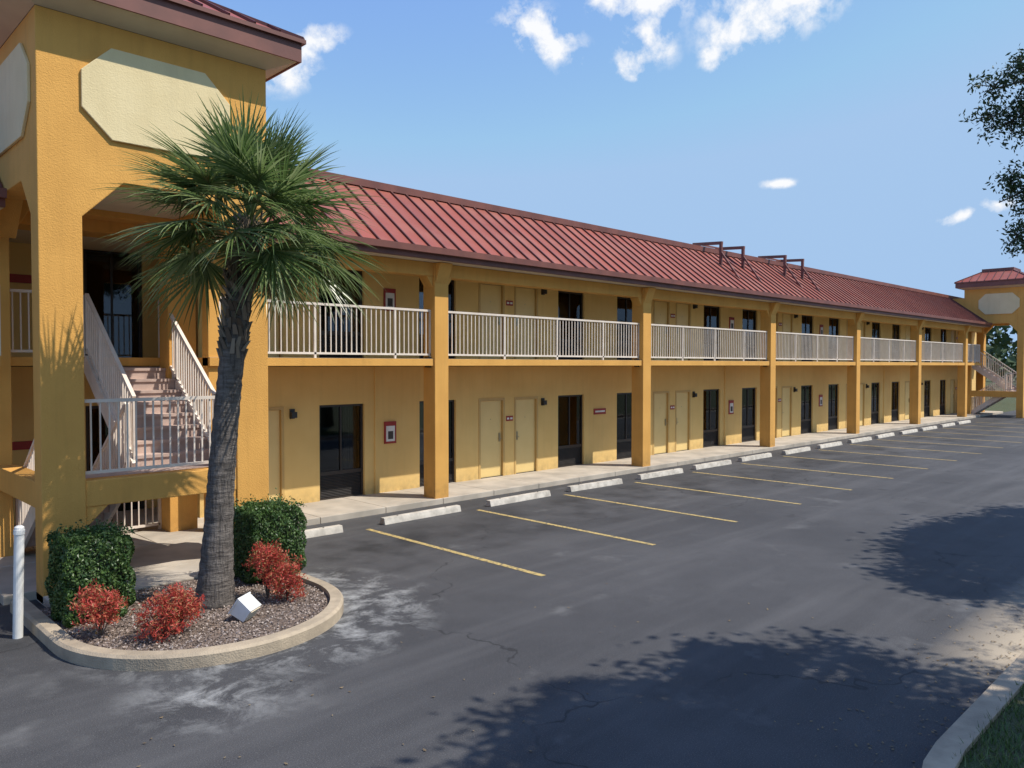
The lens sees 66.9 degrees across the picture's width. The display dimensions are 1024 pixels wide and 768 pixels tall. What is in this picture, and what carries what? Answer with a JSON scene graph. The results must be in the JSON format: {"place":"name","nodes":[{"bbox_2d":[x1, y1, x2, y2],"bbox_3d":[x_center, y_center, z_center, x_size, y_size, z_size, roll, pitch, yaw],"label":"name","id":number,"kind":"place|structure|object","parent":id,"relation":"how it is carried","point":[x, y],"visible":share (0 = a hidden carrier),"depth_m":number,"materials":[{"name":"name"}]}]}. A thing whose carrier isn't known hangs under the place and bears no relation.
{"place":"outdoors","nodes":[
{"label":"outdoors","id":0,"kind":"place"},
{"bbox_2d":[0,411,1002,607],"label":"concrete walkway","id":1,"kind":"structure","parent":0,"point":[160,557],"depth_m":16.48,"materials":[{"name":"beige concrete"}]},
{"bbox_2d":[0,410,1023,767],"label":"parking lot","id":2,"kind":"structure","parent":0,"point":[858,584],"depth_m":8.44,"materials":[{"name":"grey asphalt"}]},
{"bbox_2d":[12,525,24,638],"bbox_3d":[-5.429,2.185,8.531,0.135,1.256,0.111,-1,2,-44],"label":"bollard","id":3,"kind":"object","parent":2,"relation":"on","point":[18,576],"visible":1,"depth_m":8.49,"materials":[{"name":"white metal"}]},
{"bbox_2d":[0,0,305,603],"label":"stair tower","id":4,"kind":"structure","parent":2,"relation":"on","point":[86,86],"depth_m":10.44,"materials":[{"name":"paint"}]},
{"bbox_2d":[10,572,343,670],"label":"planter curb","id":5,"kind":"structure","parent":2,"relation":"on","point":[51,635],"depth_m":7.92,"materials":[{"name":"concrete"}]},
{"bbox_2d":[39,577,329,650],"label":"planter gravel","id":6,"kind":"structure","parent":5,"relation":"in","point":[193,625],"depth_m":8.72,"materials":[{"name":"grey gravel"}]},
{"bbox_2d":[44,517,135,627],"bbox_3d":[-4.884,2.140,8.997,0.850,1.166,0.837,-1,2,-44],"label":"boxwood shrub","id":7,"kind":"object","parent":6,"relation":"on","point":[82,558],"visible":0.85,"depth_m":8.77,"materials":[{"name":"green plant"}]},
{"bbox_2d":[68,579,127,636],"bbox_3d":[-4.419,2.386,8.300,0.612,0.650,0.620,-1,2,-44],"label":"nandina shrub","id":8,"kind":"object","parent":6,"relation":"on","point":[99,614],"visible":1,"depth_m":8.22,"materials":[{"name":"red plant"}]},
{"bbox_2d":[130,582,207,642],"bbox_3d":[-3.640,2.428,8.292,0.797,0.642,0.638,-1,2,-44],"label":"nandina shrub","id":9,"kind":"object","parent":6,"relation":"on","point":[180,609],"visible":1,"depth_m":8.22,"materials":[{"name":"red plant"}]},
{"bbox_2d":[91,92,387,609],"bbox_3d":[-3.167,-0.378,9.309,3.464,6.166,3.288,-1,2,-44],"label":"palm tree","id":10,"kind":"object","parent":6,"relation":"on","point":[251,161],"visible":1,"depth_m":9.12,"materials":[{"name":"green plant"}]},
{"bbox_2d":[228,592,261,621],"bbox_3d":[-3.057,2.560,8.876,0.276,0.287,0.276,0,1,10],"label":"landscape spotlight","id":11,"kind":"object","parent":6,"relation":"on","point":[246,607],"visible":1,"depth_m":8.77,"materials":[{"name":"white metal"}]},
{"bbox_2d":[233,488,306,583],"bbox_3d":[-3.362,2.091,10.645,0.887,1.208,0.911,-1,2,-44],"label":"boxwood shrub","id":12,"kind":"object","parent":6,"relation":"on","point":[279,519],"visible":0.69,"depth_m":10.39,"materials":[{"name":"green plant"}]},
{"bbox_2d":[242,538,308,602],"bbox_3d":[-2.895,2.315,9.603,0.827,0.807,0.565,1,1,20],"label":"nandina shrub","id":13,"kind":"object","parent":6,"relation":"on","point":[263,563],"visible":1,"depth_m":9.54,"materials":[{"name":"red plant"}]},
{"bbox_2d":[302,525,342,538],"bbox_3d":[-3.773,2.608,13.295,1.900,0.132,0.177,-1,2,-43],"label":"wheel stop","id":14,"kind":"object","parent":2,"relation":"on","point":[323,531],"visible":0.49,"depth_m":13.63,"materials":[{"name":"concrete"}]},
{"bbox_2d":[380,505,460,524],"bbox_3d":[-1.769,2.560,15.244,0.177,0.132,1.900,1,2,45],"label":"wheel stop","id":15,"kind":"object","parent":2,"relation":"on","point":[394,519],"visible":1,"depth_m":15.12,"materials":[{"name":"concrete"}]},
{"bbox_2d":[485,490,550,506],"bbox_3d":[0.161,2.515,17.115,0.177,0.132,1.900,1,2,45],"label":"wheel stop","id":16,"kind":"object","parent":2,"relation":"on","point":[515,498],"visible":1,"depth_m":16.99,"materials":[{"name":"concrete"}]},
{"bbox_2d":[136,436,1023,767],"bbox_3d":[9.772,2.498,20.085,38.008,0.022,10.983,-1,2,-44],"label":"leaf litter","id":17,"kind":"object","parent":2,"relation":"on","point":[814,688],"visible":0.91,"depth_m":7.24,"materials":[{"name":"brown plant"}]},
{"bbox_2d":[201,238,981,521],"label":"columns and beam","id":18,"kind":"structure","parent":2,"relation":"on","point":[436,278],"depth_m":21.84,"materials":[{"name":"paint"}]},
{"bbox_2d":[0,296,979,362],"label":"balcony railing","id":19,"kind":"object","parent":18,"relation":"attached to","point":[876,348],"visible":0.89,"depth_m":20.90,"materials":[{"name":"white metal"}]},
{"bbox_2d":[425,357,915,366],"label":"column lights","id":20,"kind":"object","parent":18,"relation":"attached to","point":[634,359],"depth_m":21.93,"materials":[{"name":"black metal"}]},
{"bbox_2d":[566,478,622,491],"bbox_3d":[2.042,2.469,18.997,1.900,0.132,0.177,-1,2,-43],"label":"wheel stop","id":21,"kind":"object","parent":2,"relation":"on","point":[591,485],"visible":1,"depth_m":18.88,"materials":[{"name":"concrete"}]},
{"bbox_2d":[636,468,682,479],"bbox_3d":[4.013,2.421,20.951,1.900,0.132,0.177,-1,2,-43],"label":"wheel stop","id":22,"kind":"object","parent":2,"relation":"on","point":[659,474],"visible":1,"depth_m":20.82,"materials":[{"name":"concrete"}]},
{"bbox_2d":[366,422,1021,575],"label":"parking stall lines","id":23,"kind":"object","parent":2,"relation":"on","point":[479,558],"visible":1,"depth_m":15.59,"materials":[{"name":"paint"}]},
{"bbox_2d":[691,460,731,469],"bbox_3d":[5.905,2.374,22.873,1.900,0.132,0.177,-1,2,-43],"label":"wheel stop","id":24,"kind":"object","parent":2,"relation":"on","point":[710,464],"visible":1,"depth_m":22.72,"materials":[{"name":"concrete"}]},
{"bbox_2d":[738,453,771,461],"bbox_3d":[7.760,2.328,24.734,1.900,0.132,0.177,-1,2,-44],"label":"wheel stop","id":25,"kind":"object","parent":2,"relation":"on","point":[753,457],"visible":1,"depth_m":24.59,"materials":[{"name":"concrete"}]},
{"bbox_2d":[781,447,810,454],"bbox_3d":[9.768,2.282,26.620,1.900,0.132,0.177,-1,2,-45],"label":"wheel stop","id":26,"kind":"object","parent":2,"relation":"on","point":[792,451],"visible":1,"depth_m":26.44,"materials":[{"name":"concrete"}]},
{"bbox_2d":[816,441,841,448],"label":"wheel stop","id":27,"kind":"object","parent":2,"relation":"on","point":[827,445],"visible":1,"depth_m":28.34,"materials":[{"name":"concrete"}]},
{"bbox_2d":[847,437,871,442],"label":"wheel stop","id":28,"kind":"object","parent":2,"relation":"on","point":[859,440],"visible":1,"depth_m":30.27,"materials":[{"name":"concrete"}]},
{"bbox_2d":[874,432,894,438],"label":"wheel stop","id":29,"kind":"object","parent":2,"relation":"on","point":[884,435],"visible":1,"depth_m":32.09,"materials":[{"name":"concrete"}]},
{"bbox_2d":[899,429,917,433],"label":"wheel stop","id":30,"kind":"object","parent":2,"relation":"on","point":[908,431],"visible":1,"depth_m":34.03,"materials":[{"name":"concrete"}]},
{"bbox_2d":[919,426,936,430],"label":"wheel stop","id":31,"kind":"object","parent":2,"relation":"on","point":[927,428],"visible":1,"depth_m":35.76,"materials":[{"name":"concrete"}]},
{"bbox_2d":[939,423,954,426],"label":"wheel stop","id":32,"kind":"object","parent":2,"relation":"on","point":[947,424],"visible":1,"depth_m":37.79,"materials":[{"name":"concrete"}]},
{"bbox_2d":[956,420,970,423],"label":"wheel stop","id":33,"kind":"object","parent":2,"relation":"on","point":[964,422],"visible":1,"depth_m":39.63,"materials":[{"name":"concrete"}]},
{"bbox_2d":[954,267,1023,417],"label":"stair tower","id":34,"kind":"structure","parent":2,"relation":"on","point":[995,296],"depth_m":44.86,"materials":[{"name":"paint"}]},
{"bbox_2d":[118,373,1015,510],"bbox_3d":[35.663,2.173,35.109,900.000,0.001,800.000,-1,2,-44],"label":"ground","id":35,"kind":"structure","parent":0,"point":[1006,404],"depth_m":58.09,"materials":[{"name":"grey concrete"}]},
{"bbox_2d":[9,242,975,524],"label":"exterior walls","id":36,"kind":"structure","parent":35,"relation":"on","point":[311,452],"depth_m":18.99,"materials":[{"name":"paint"}]},
{"bbox_2d":[10,274,957,493],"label":"door signs and lamps","id":37,"kind":"object","parent":36,"relation":"attached to","point":[389,297],"visible":0.73,"depth_m":17.56,"materials":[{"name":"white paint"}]},
{"bbox_2d":[0,356,981,365],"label":"balcony slab","id":38,"kind":"structure","parent":36,"relation":"attached to","point":[28,361],"depth_m":17.60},
{"bbox_2d":[0,169,992,326],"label":"mansard roof","id":39,"kind":"structure","parent":36,"relation":"on","point":[406,223],"depth_m":20.15,"materials":[{"name":"red metal"}]},
{"bbox_2d":[692,241,819,290],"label":"roof brackets","id":40,"kind":"object","parent":39,"relation":"on","point":[784,260],"visible":0.8,"depth_m":27.82,"materials":[{"name":"metal"}]},
{"bbox_2d":[83,249,957,508],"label":"windows and doors","id":41,"kind":"structure","parent":36,"relation":"attached to","point":[347,481],"depth_m":21.73,"materials":[{"name":"brown metal"}]},
{"bbox_2d":[922,651,1023,767],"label":"curb","id":42,"kind":"structure","parent":35,"relation":"on","point":[946,747],"depth_m":6.26,"materials":[{"name":"concrete"}]},
{"bbox_2d":[985,325,1016,390],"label":"distant trees","id":43,"kind":"object","parent":35,"relation":"on","point":[998,348],"visible":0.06,"depth_m":61.25,"materials":[{"name":"green plant"}]},
{"bbox_2d":[209,0,1023,358],"label":"sky","id":44,"kind":"structure","parent":0,"point":[829,135],"materials":[{"name":"blue"}]},
{"bbox_2d":[952,668,1023,767],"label":"lawn","id":45,"kind":"structure","parent":0,"point":[976,764],"depth_m":5.92,"materials":[{"name":"plant"}]},
{"bbox_2d":[959,44,1023,262],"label":"oak tree","id":46,"kind":"object","parent":45,"relation":"on","point":[1015,116],"visible":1,"depth_m":6.43,"materials":[{"name":"green plant"}]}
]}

